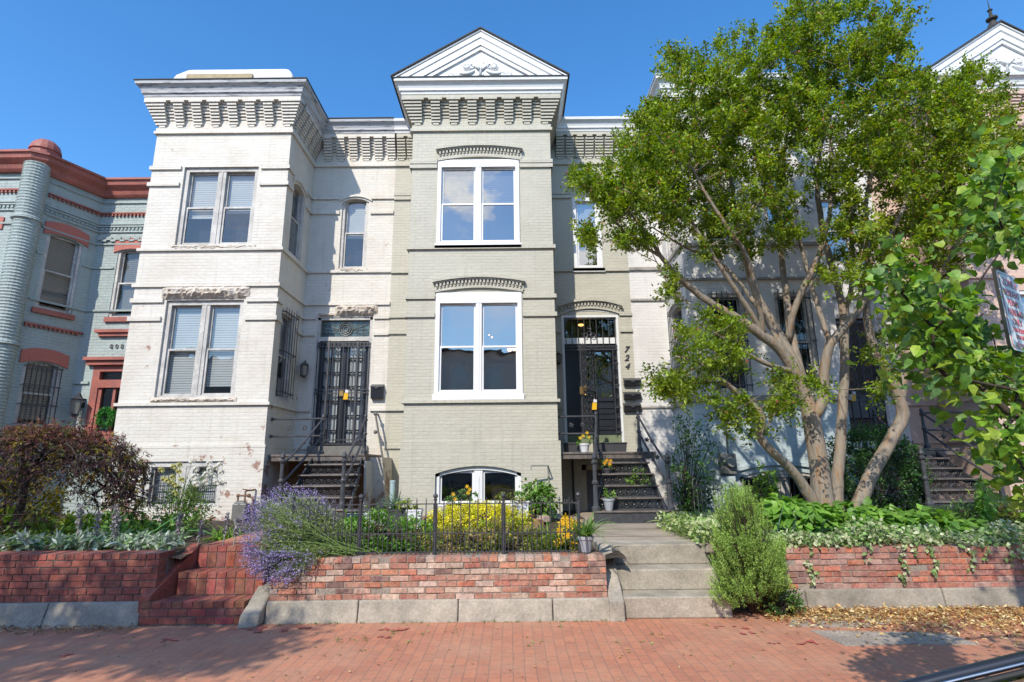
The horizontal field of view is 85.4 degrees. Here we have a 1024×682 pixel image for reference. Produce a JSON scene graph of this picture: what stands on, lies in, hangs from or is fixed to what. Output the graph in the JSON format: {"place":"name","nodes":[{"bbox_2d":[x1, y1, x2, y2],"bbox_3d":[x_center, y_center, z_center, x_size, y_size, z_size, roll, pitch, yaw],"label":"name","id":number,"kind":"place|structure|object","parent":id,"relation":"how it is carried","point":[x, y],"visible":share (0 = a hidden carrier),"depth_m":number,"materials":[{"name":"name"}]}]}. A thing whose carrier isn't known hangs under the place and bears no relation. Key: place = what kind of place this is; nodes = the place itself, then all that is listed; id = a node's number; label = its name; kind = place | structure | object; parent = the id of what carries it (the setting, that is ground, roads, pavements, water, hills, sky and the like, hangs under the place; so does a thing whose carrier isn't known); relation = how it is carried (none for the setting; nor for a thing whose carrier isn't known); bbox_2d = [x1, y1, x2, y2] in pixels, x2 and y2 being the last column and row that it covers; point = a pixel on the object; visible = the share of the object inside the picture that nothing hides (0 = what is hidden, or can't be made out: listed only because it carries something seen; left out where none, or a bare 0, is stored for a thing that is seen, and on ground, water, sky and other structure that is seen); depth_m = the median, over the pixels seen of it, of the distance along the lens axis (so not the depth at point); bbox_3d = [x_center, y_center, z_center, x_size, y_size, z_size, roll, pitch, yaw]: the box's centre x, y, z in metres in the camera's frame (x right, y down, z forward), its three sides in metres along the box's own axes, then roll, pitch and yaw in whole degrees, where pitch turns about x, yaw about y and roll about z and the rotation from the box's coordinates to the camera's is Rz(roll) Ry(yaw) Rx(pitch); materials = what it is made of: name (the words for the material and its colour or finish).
{"place":"outdoors","nodes":[
{"label":"outdoors","id":0,"kind":"place"},
{"bbox_2d":[0,514,270,558],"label":"garden soil","id":1,"kind":"structure","parent":0,"point":[180,551],"depth_m":8.29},
{"bbox_2d":[0,460,77,533],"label":"spirea bush","id":2,"kind":"object","parent":1,"relation":"on","point":[55,502],"visible":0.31,"depth_m":8.48,"materials":[{"name":"green plant"}]},
{"bbox_2d":[0,503,107,544],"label":"leafy perennial","id":3,"kind":"object","parent":1,"relation":"on","point":[45,527],"visible":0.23,"depth_m":7.76,"materials":[{"name":"green plant"}]},
{"bbox_2d":[0,139,150,514],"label":"row house","id":4,"kind":"structure","parent":1,"relation":"on","point":[71,233],"depth_m":12.50,"materials":[{"name":"brick"}]},
{"bbox_2d":[12,363,60,426],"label":"window","id":5,"kind":"structure","parent":4,"relation":"in","point":[24,370],"depth_m":12.06,"materials":[{"name":"white paint"}]},
{"bbox_2d":[34,235,81,313],"bbox_3d":[-10.388,-1.491,12.604,0.380,1.851,0.825,-6,-14,22],"label":"window","id":6,"kind":"structure","parent":4,"relation":"in","point":[61,260],"depth_m":12.67,"materials":[{"name":"glass"}]},
{"bbox_2d":[69,392,85,416],"bbox_3d":[-9.630,1.407,12.314,0.282,0.558,0.282,12,-18,-44],"label":"wall lantern","id":7,"kind":"object","parent":4,"relation":"attached to","point":[78,402],"depth_m":12.22,"materials":[{"name":"black metal"}]},
{"bbox_2d":[92,388,117,448],"bbox_3d":[-8.987,1.751,12.444,0.740,1.526,0.050,-1,-13,0],"label":"door","id":8,"kind":"structure","parent":4,"relation":"in","point":[100,390],"depth_m":12.49,"materials":[{"name":"red paint"}]},
{"bbox_2d":[94,406,116,428],"bbox_3d":[-9.038,1.706,12.342,0.515,0.553,0.240,-1,-13,0],"label":"door wreath","id":9,"kind":"object","parent":4,"relation":"attached to","point":[111,413],"depth_m":12.33,"materials":[{"name":"green plant"}]},
{"bbox_2d":[109,252,139,316],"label":"window","id":10,"kind":"structure","parent":4,"relation":"in","point":[127,263],"depth_m":13.23,"materials":[{"name":"glass"}]},
{"bbox_2d":[0,415,160,550],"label":"japanese maple","id":11,"kind":"object","parent":1,"relation":"on","point":[26,470],"visible":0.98,"depth_m":7.61,"materials":[{"name":"brown plant"}]},
{"bbox_2d":[0,526,190,551],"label":"lambs ear","id":12,"kind":"object","parent":1,"relation":"on","point":[125,540],"visible":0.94,"depth_m":6.61},
{"bbox_2d":[42,504,183,549],"bbox_3d":[-5.438,2.626,7.613,1.730,0.768,1.423,-1,-13,0],"label":"leafy perennial","id":13,"kind":"object","parent":1,"relation":"on","point":[107,520],"visible":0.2,"depth_m":7.49,"materials":[{"name":"green plant"}]},
{"bbox_2d":[46,511,214,546],"bbox_3d":[-4.868,2.508,7.447,1.919,0.443,1.345,-1,-13,0],"label":"iris clump","id":14,"kind":"object","parent":1,"relation":"on","point":[164,528],"visible":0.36,"depth_m":7.39,"materials":[{"name":"green plant"}]},
{"bbox_2d":[140,459,226,535],"bbox_3d":[-4.806,2.395,8.279,1.243,1.246,0.923,-1,-13,0],"label":"daisy bush","id":15,"kind":"object","parent":1,"relation":"on","point":[195,483],"visible":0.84,"depth_m":8.22,"materials":[{"name":"green plant"}]},
{"bbox_2d":[195,525,248,541],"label":"lily clump","id":16,"kind":"object","parent":1,"relation":"on","point":[219,535],"visible":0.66,"depth_m":7.85,"materials":[{"name":"green plant"}]},
{"bbox_2d":[99,69,396,520],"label":"row house","id":17,"kind":"structure","parent":1,"relation":"on","point":[264,263],"depth_m":12.18,"materials":[{"name":"white paint"}]},
{"bbox_2d":[141,461,222,506],"bbox_3d":[-6.323,2.792,10.865,1.600,0.950,0.382,-1,-13,0],"label":"window","id":18,"kind":"structure","parent":17,"relation":"in","point":[185,468],"depth_m":10.76,"materials":[{"name":"white paint"}]},
{"bbox_2d":[156,300,243,397],"bbox_3d":[-6.328,0.191,11.492,1.700,2.120,0.382,-1,-13,0],"label":"window","id":19,"kind":"structure","parent":17,"relation":"in","point":[200,352],"depth_m":11.43,"materials":[{"name":"glass"}]},
{"bbox_2d":[176,168,258,244],"bbox_3d":[-6.338,-2.867,12.181,1.720,1.930,0.382,-1,-13,0],"label":"window","id":20,"kind":"structure","parent":17,"relation":"in","point":[218,204],"depth_m":12.19,"materials":[{"name":"glass"}]},
{"bbox_2d":[231,489,255,520],"bbox_3d":[-5.011,3.057,10.368,0.376,0.592,0.256,5,-14,-23],"label":"gas meter","id":21,"kind":"object","parent":17,"relation":"attached to","point":[238,506],"visible":0.94,"depth_m":10.27,"materials":[{"name":"grey paint"}]},
{"bbox_2d":[275,310,293,401],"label":"window","id":22,"kind":"structure","parent":17,"relation":"in","point":[283,323],"depth_m":12.13,"materials":[{"name":"white paint"}]},
{"bbox_2d":[288,186,303,260],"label":"window","id":23,"kind":"structure","parent":17,"relation":"in","point":[297,222],"depth_m":12.87,"materials":[{"name":"glass"}]},
{"bbox_2d":[287,461,363,508],"bbox_3d":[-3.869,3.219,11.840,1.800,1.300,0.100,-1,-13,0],"label":"steps","id":24,"kind":"structure","parent":17,"relation":"attached to","point":[294,477],"depth_m":11.85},
{"bbox_2d":[314,341,368,445],"bbox_3d":[-3.849,1.186,12.644,1.140,2.380,0.095,-1,-13,0],"label":"door","id":25,"kind":"structure","parent":17,"relation":"in","point":[325,350],"depth_m":12.64,"materials":[{"name":"black paint"}]},
{"bbox_2d":[339,201,368,267],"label":"window","id":26,"kind":"structure","parent":17,"relation":"in","point":[354,228],"depth_m":13.60,"materials":[{"name":"glass"}]},
{"bbox_2d":[370,384,383,398],"bbox_3d":[-3.024,1.126,12.439,0.286,0.330,0.148,-1,-13,0],"label":"mailbox","id":27,"kind":"object","parent":17,"relation":"attached to","point":[377,391],"visible":1,"depth_m":12.39,"materials":[{"name":"black paint"}]},
{"bbox_2d":[202,521,340,545],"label":"brick path","id":28,"kind":"structure","parent":0,"point":[236,539],"depth_m":7.35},
{"bbox_2d":[269,413,380,520],"bbox_3d":[-3.795,2.409,10.920,2.057,1.955,2.531,-1,-13,0],"label":"iron stoop","id":29,"kind":"object","parent":28,"relation":"on","point":[344,458],"visible":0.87,"depth_m":10.40,"materials":[{"name":"black paint"}]},
{"bbox_2d":[255,510,626,562],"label":"garden soil","id":30,"kind":"structure","parent":0,"point":[616,553],"depth_m":8.03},
{"bbox_2d":[237,482,381,586],"bbox_3d":[-2.411,2.227,6.565,1.792,1.095,1.379,-1,-13,0],"label":"lavender bush","id":31,"kind":"object","parent":30,"relation":"on","point":[280,545],"visible":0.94,"depth_m":6.33,"materials":[{"name":"purple plant"}]},
{"bbox_2d":[363,457,391,510],"bbox_3d":[-2.750,3.074,11.358,0.400,1.350,1.400,-1,-13,0],"label":"stoop support","id":32,"kind":"object","parent":30,"relation":"on","point":[377,475],"visible":0.61,"depth_m":11.29,"materials":[{"name":"white paint"}]},
{"bbox_2d":[336,505,441,553],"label":"green perennial","id":33,"kind":"object","parent":30,"relation":"on","point":[411,522],"visible":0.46,"depth_m":6.88,"materials":[{"name":"green plant"}]},
{"bbox_2d":[386,508,406,529],"bbox_3d":[-1.746,2.757,8.608,0.356,0.300,0.288,-1,-13,0],"label":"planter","id":34,"kind":"object","parent":30,"relation":"on","point":[403,511],"visible":0.45,"depth_m":8.49,"materials":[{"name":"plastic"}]},
{"bbox_2d":[365,512,549,530],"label":"leafy green shrub","id":35,"kind":"object","parent":30,"relation":"on","point":[535,517],"visible":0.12,"depth_m":9.39,"materials":[{"name":"plant"}]},
{"bbox_2d":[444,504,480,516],"bbox_3d":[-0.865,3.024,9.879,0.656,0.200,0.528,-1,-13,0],"label":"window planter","id":36,"kind":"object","parent":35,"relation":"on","point":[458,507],"visible":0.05,"depth_m":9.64,"materials":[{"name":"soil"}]},
{"bbox_2d":[444,484,478,505],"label":"potted plant","id":37,"kind":"object","parent":36,"relation":"on","point":[465,494],"visible":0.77,"depth_m":9.81,"materials":[{"name":"green plant"}]},
{"bbox_2d":[423,499,534,540],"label":"golden shrub","id":38,"kind":"object","parent":30,"relation":"on","point":[465,510],"visible":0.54,"depth_m":7.45,"materials":[{"name":"yellow plant"}]},
{"bbox_2d":[409,512,555,552],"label":"dry perennial","id":39,"kind":"object","parent":30,"relation":"on","point":[508,523],"visible":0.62,"depth_m":6.75,"materials":[{"name":"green plant"}]},
{"bbox_2d":[510,477,561,524],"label":"shrub","id":40,"kind":"object","parent":30,"relation":"on","point":[541,489],"visible":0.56,"depth_m":9.85,"materials":[{"name":"green plant"}]},
{"bbox_2d":[506,518,582,549],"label":"grass tuft","id":41,"kind":"object","parent":30,"relation":"on","point":[548,534],"visible":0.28,"depth_m":6.82,"materials":[{"name":"green plant"}]},
{"bbox_2d":[525,513,582,551],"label":"yellow lilies","id":42,"kind":"object","parent":30,"relation":"on","point":[565,517],"visible":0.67,"depth_m":6.64,"materials":[{"name":"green plant"}]},
{"bbox_2d":[0,608,1023,681],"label":"sidewalk","id":43,"kind":"structure","parent":0,"point":[570,652],"depth_m":5.02,"materials":[{"name":"brick"}]},
{"bbox_2d":[0,601,139,628],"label":"wall curb","id":44,"kind":"structure","parent":43,"relation":"on","point":[70,614],"depth_m":6.02,"materials":[{"name":"grey concrete"}]},
{"bbox_2d":[0,549,174,602],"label":"garden wall","id":45,"kind":"structure","parent":44,"relation":"on","point":[52,576],"depth_m":6.19,"materials":[{"name":"red brick"}]},
{"bbox_2d":[137,542,271,626],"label":"brick steps","id":46,"kind":"structure","parent":43,"relation":"on","point":[214,584],"depth_m":6.34,"materials":[{"name":"brick"}]},
{"bbox_2d":[238,580,270,628],"bbox_3d":[-2.807,2.916,6.200,0.190,0.392,0.623,-1,-13,0],"label":"step cheek","id":47,"kind":"object","parent":43,"relation":"on","point":[253,614],"visible":0.66,"depth_m":6.03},
{"bbox_2d":[130,618,708,650],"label":"weeds","id":48,"kind":"object","parent":43,"relation":"on","point":[335,622],"visible":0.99,"depth_m":5.99,"materials":[{"name":"green plant"}]},
{"bbox_2d":[264,597,609,623],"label":"wall curb","id":49,"kind":"structure","parent":43,"relation":"on","point":[422,610],"depth_m":6.08,"materials":[{"name":"concrete"}]},
{"bbox_2d":[269,552,606,607],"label":"garden wall","id":50,"kind":"structure","parent":49,"relation":"on","point":[488,575],"depth_m":6.20,"materials":[{"name":"brick"}]},
{"bbox_2d":[289,492,580,555],"bbox_3d":[-0.897,2.138,6.491,3.425,0.690,0.060,-1,-13,0],"label":"iron fence","id":51,"kind":"object","parent":50,"relation":"on","point":[503,532],"visible":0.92,"depth_m":6.47,"materials":[{"name":"metal"}]},
{"bbox_2d":[577,535,593,552],"bbox_3d":[0.858,2.360,6.457,0.194,0.175,0.194,-1,-13,0],"label":"plant pot","id":52,"kind":"object","parent":50,"relation":"on","point":[586,544],"visible":0.87,"depth_m":6.39,"materials":[{"name":"ceramic"}]},
{"bbox_2d":[557,506,634,542],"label":"potted plant","id":53,"kind":"object","parent":52,"relation":"in","point":[587,530],"visible":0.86,"depth_m":6.44,"materials":[{"name":"green plant"}]},
{"bbox_2d":[59,618,863,656],"bbox_3d":[-0.177,2.934,5.551,7.911,0.002,0.943,0,-13,-1],"label":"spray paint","id":54,"kind":"object","parent":43,"relation":"on","point":[258,628],"visible":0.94,"depth_m":5.74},
{"bbox_2d":[0,601,1023,681],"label":"fallen leaves","id":55,"kind":"object","parent":43,"relation":"on","point":[823,613],"visible":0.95,"depth_m":5.93,"materials":[{"name":"brown plant"}]},
{"bbox_2d":[592,538,624,621],"bbox_3d":[1.145,2.852,6.746,0.165,0.720,1.379,-1,-13,0],"label":"step cheek","id":56,"kind":"object","parent":43,"relation":"on","point":[616,603],"visible":0.61,"depth_m":6.25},
{"bbox_2d":[606,539,732,618],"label":"concrete steps","id":57,"kind":"structure","parent":43,"relation":"on","point":[663,578],"depth_m":6.49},
{"bbox_2d":[705,479,794,613],"bbox_3d":[2.639,2.294,6.185,1.180,1.510,1.278,-1,-13,0],"label":"rosemary bush","id":58,"kind":"object","parent":43,"relation":"on","point":[756,568],"visible":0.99,"depth_m":6.10,"materials":[{"name":"green plant"}]},
{"bbox_2d":[757,585,805,617],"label":"creeping plant","id":59,"kind":"object","parent":43,"relation":"on","point":[784,601],"visible":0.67,"depth_m":6.13,"materials":[{"name":"green plant"}]},
{"bbox_2d":[789,615,895,627],"bbox_3d":[3.514,2.988,5.920,1.270,0.006,0.480,-1,-13,0],"label":"concrete patch","id":60,"kind":"object","parent":43,"relation":"on","point":[834,624],"visible":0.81,"depth_m":5.83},
{"bbox_2d":[732,587,1023,609],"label":"wall curb","id":61,"kind":"structure","parent":43,"relation":"on","point":[930,597],"depth_m":6.46,"materials":[{"name":"grey concrete"}]},
{"bbox_2d":[717,543,1023,589],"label":"garden wall","id":62,"kind":"structure","parent":61,"relation":"on","point":[842,567],"depth_m":6.57,"materials":[{"name":"brick"}]},
{"bbox_2d":[803,544,819,586],"bbox_3d":[3.522,2.638,6.538,0.200,0.488,0.060,-1,-13,0],"label":"ivy strand","id":63,"kind":"object","parent":62,"relation":"attached to","point":[806,562],"visible":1,"depth_m":6.53,"materials":[{"name":"green plant"}]},
{"bbox_2d":[896,544,909,586],"bbox_3d":[4.608,2.643,6.529,0.162,0.477,0.070,-1,-13,0],"label":"ivy strand","id":64,"kind":"object","parent":62,"relation":"attached to","point":[904,565],"visible":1,"depth_m":6.53,"materials":[{"name":"green plant"}]},
{"bbox_2d":[925,538,939,578],"bbox_3d":[4.971,2.561,6.552,0.163,0.457,0.059,-1,-13,0],"label":"ivy strand","id":65,"kind":"object","parent":62,"relation":"attached to","point":[937,562],"visible":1,"depth_m":6.55,"materials":[{"name":"green plant"}]},
{"bbox_2d":[810,630,980,645],"bbox_3d":[3.668,2.861,5.364,1.320,0.006,0.500,-1,-13,0],"label":"concrete patch","id":66,"kind":"object","parent":43,"relation":"on","point":[851,638],"visible":1,"depth_m":5.32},
{"bbox_2d":[846,116,1023,516],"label":"linden tree","id":67,"kind":"object","parent":43,"relation":"on","point":[957,341],"visible":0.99,"depth_m":2.67,"materials":[{"name":"green plant"}]},
{"bbox_2d":[991,266,1023,407],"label":"parking sign","id":68,"kind":"object","parent":43,"relation":"on","point":[1012,314],"visible":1,"depth_m":3.11,"materials":[{"name":"metal"}]},
{"bbox_2d":[0,0,1023,176],"label":"sky","id":69,"kind":"structure","parent":0,"point":[68,68],"materials":[{"name":"blue"}]},
{"bbox_2d":[572,511,715,566],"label":"concrete path","id":70,"kind":"structure","parent":0,"point":[643,531],"depth_m":8.18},
{"bbox_2d":[558,411,674,523],"bbox_3d":[1.865,2.393,10.891,1.917,2.025,2.571,-1,-13,0],"label":"iron stoop","id":71,"kind":"object","parent":70,"relation":"on","point":[630,515],"visible":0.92,"depth_m":10.04,"materials":[{"name":"black paint"}]},
{"bbox_2d":[599,442,627,451],"bbox_3d":[2.068,2.211,11.527,0.615,0.205,0.300,-1,-13,0],"label":"planter box","id":72,"kind":"object","parent":71,"relation":"on","point":[612,446],"visible":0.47,"depth_m":11.40,"materials":[{"name":"plastic"}]},
{"bbox_2d":[625,466,651,484],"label":"creeper","id":73,"kind":"object","parent":71,"relation":"attached to","point":[640,480],"visible":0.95,"depth_m":10.27,"materials":[{"name":"green plant"}]},
{"bbox_2d":[652,507,1020,552],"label":"garden soil","id":74,"kind":"structure","parent":0,"point":[882,542],"depth_m":7.44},
{"bbox_2d":[384,27,642,518],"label":"row house","id":75,"kind":"structure","parent":74,"relation":"on","point":[504,290],"depth_m":12.12,"materials":[{"name":"brick"}]},
{"bbox_2d":[434,159,521,247],"bbox_3d":[-0.724,-2.946,12.095,1.860,2.120,0.400,-1,-13,0],"label":"window","id":76,"kind":"structure","parent":75,"relation":"in","point":[478,199],"depth_m":12.13,"materials":[{"name":"glass"}]},
{"bbox_2d":[432,292,523,399],"bbox_3d":[-0.676,0.107,11.407,1.865,2.300,0.400,-1,-13,0],"label":"window","id":77,"kind":"structure","parent":75,"relation":"in","point":[470,364],"depth_m":11.46,"materials":[{"name":"glass"}]},
{"bbox_2d":[435,466,520,505],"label":"window","id":78,"kind":"structure","parent":75,"relation":"in","point":[488,481],"depth_m":10.97,"materials":[{"name":"white wood"}]},
{"bbox_2d":[572,198,604,272],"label":"window","id":79,"kind":"structure","parent":75,"relation":"in","point":[581,260],"depth_m":13.54,"materials":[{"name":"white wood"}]},
{"bbox_2d":[565,344,620,435],"bbox_3d":[1.816,1.087,12.590,1.200,2.080,0.130,-1,-13,0],"label":"door","id":80,"kind":"structure","parent":75,"relation":"in","point":[607,416],"depth_m":12.54,"materials":[{"name":"black paint"}]},
{"bbox_2d":[586,471,617,509],"bbox_3d":[1.958,3.350,12.072,0.670,1.034,0.026,-1,-13,0],"label":"basement door","id":81,"kind":"structure","parent":75,"relation":"in","point":[589,478],"depth_m":12.10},
{"bbox_2d":[662,413,725,513],"bbox_3d":[3.336,2.369,10.241,1.138,2.123,1.049,-1,-13,0],"label":"climbing shrub","id":82,"kind":"object","parent":74,"relation":"on","point":[687,487],"visible":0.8,"depth_m":10.15,"materials":[{"name":"green plant"}]},
{"bbox_2d":[649,508,767,558],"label":"ivy","id":83,"kind":"object","parent":74,"relation":"on","point":[691,523],"visible":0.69,"depth_m":7.61,"materials":[{"name":"green plant"}]},
{"bbox_2d":[692,478,752,516],"bbox_3d":[3.708,2.776,9.719,1.056,0.766,0.014,-1,-13,0],"label":"trellis fence","id":84,"kind":"object","parent":74,"relation":"on","point":[717,489],"visible":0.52,"depth_m":9.75,"materials":[{"name":"metal"}]},
{"bbox_2d":[751,470,773,528],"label":"leafy stalk","id":85,"kind":"object","parent":74,"relation":"on","point":[767,487],"visible":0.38,"depth_m":8.67,"materials":[{"name":"green plant"}]},
{"bbox_2d":[755,459,781,507],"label":"leafy stalk","id":86,"kind":"object","parent":74,"relation":"on","point":[775,485],"visible":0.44,"depth_m":8.91,"materials":[{"name":"green plant"}]},
{"bbox_2d":[623,72,921,516],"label":"row house","id":87,"kind":"structure","parent":74,"relation":"on","point":[652,324],"depth_m":11.71,"materials":[{"name":"brick"}]},
{"bbox_2d":[699,162,735,240],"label":"window","id":88,"kind":"structure","parent":87,"relation":"in","point":[725,212],"depth_m":12.21,"materials":[{"name":"glass"}]},
{"bbox_2d":[718,400,737,509],"bbox_3d":[4.122,2.196,10.634,0.320,2.150,0.230,-1,-13,0],"label":"electric meter","id":89,"kind":"object","parent":87,"relation":"attached to","point":[729,464],"visible":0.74,"depth_m":10.55,"materials":[{"name":"grey paint"}]},
{"bbox_2d":[707,293,752,391],"bbox_3d":[4.426,0.058,11.479,0.850,2.150,0.380,-1,-13,0],"label":"window","id":90,"kind":"structure","parent":87,"relation":"in","point":[736,309],"depth_m":11.49,"materials":[{"name":"glass"}]},
{"bbox_2d":[740,470,809,507],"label":"window","id":91,"kind":"structure","parent":87,"relation":"in","point":[781,473],"depth_m":10.73,"materials":[{"name":"white paint"}]},
{"bbox_2d":[760,160,801,240],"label":"window","id":92,"kind":"structure","parent":87,"relation":"in","point":[770,219],"depth_m":12.10,"materials":[{"name":"glass"}]},
{"bbox_2d":[774,293,818,390],"bbox_3d":[5.796,0.044,11.479,0.850,2.150,0.380,-1,-13,0],"label":"window","id":93,"kind":"structure","parent":87,"relation":"in","point":[801,333],"depth_m":11.52,"materials":[{"name":"glass"}]},
{"bbox_2d":[820,197,849,263],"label":"window","id":94,"kind":"structure","parent":87,"relation":"in","point":[836,256],"depth_m":13.64,"materials":[{"name":"glass"}]},
{"bbox_2d":[835,319,885,440],"bbox_3d":[7.859,0.856,12.644,0.940,2.800,0.060,-1,-13,0],"label":"door","id":95,"kind":"structure","parent":87,"relation":"in","point":[859,325],"depth_m":12.65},
{"bbox_2d":[560,0,1023,509],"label":"crape myrtle tree","id":96,"kind":"object","parent":74,"relation":"on","point":[951,108],"visible":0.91,"depth_m":8.53,"materials":[{"name":"green plant"}]},
{"bbox_2d":[762,501,842,540],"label":"leek clump","id":97,"kind":"object","parent":74,"relation":"on","point":[822,529],"visible":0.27,"depth_m":7.22,"materials":[{"name":"green plant"}]},
{"bbox_2d":[681,515,1023,549],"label":"variegated ivy","id":98,"kind":"object","parent":74,"relation":"on","point":[908,534],"visible":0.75,"depth_m":6.78,"materials":[{"name":"green plant"}]},
{"bbox_2d":[754,492,998,542],"bbox_3d":[4.931,2.463,7.608,3.266,0.752,1.017,-1,-13,0],"label":"hydrangea","id":99,"kind":"object","parent":74,"relation":"on","point":[816,514],"visible":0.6,"depth_m":7.43,"materials":[{"name":"green plant"}]},
{"bbox_2d":[824,420,938,517],"bbox_3d":[6.458,2.354,9.949,2.158,1.872,1.248,-1,-13,0],"label":"holly bush","id":100,"kind":"object","parent":74,"relation":"on","point":[904,473],"visible":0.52,"depth_m":9.80,"materials":[{"name":"green plant"}]},
{"bbox_2d":[856,408,1008,510],"bbox_3d":[8.262,2.257,10.861,2.479,1.915,2.663,-1,-13,0],"label":"iron stoop","id":101,"kind":"object","parent":74,"relation":"on","point":[944,463],"visible":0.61,"depth_m":10.21,"materials":[{"name":"black paint"}]},
{"bbox_2d":[867,0,1023,511],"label":"row house","id":102,"kind":"structure","parent":74,"relation":"on","point":[1002,40],"depth_m":12.25,"materials":[{"name":"pink paint"}]},
{"bbox_2d":[916,494,1023,534],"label":"sword fern","id":103,"kind":"object","parent":74,"relation":"on","point":[966,510],"visible":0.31,"depth_m":8.41,"materials":[{"name":"green plant"}]},
{"bbox_2d":[971,474,1002,525],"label":"leafy stalk","id":104,"kind":"object","parent":74,"relation":"on","point":[989,510],"visible":0.88,"depth_m":7.86,"materials":[{"name":"green plant"}]},
{"bbox_2d":[993,500,1023,533],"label":"weed clump","id":105,"kind":"object","parent":74,"relation":"on","point":[1018,518],"visible":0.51,"depth_m":7.60,"materials":[{"name":"green plant"}]},
{"bbox_2d":[899,650,1023,681],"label":"parked car","id":106,"kind":"object","parent":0,"point":[991,666],"visible":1,"depth_m":1.71,"materials":[{"name":"grey paint"}]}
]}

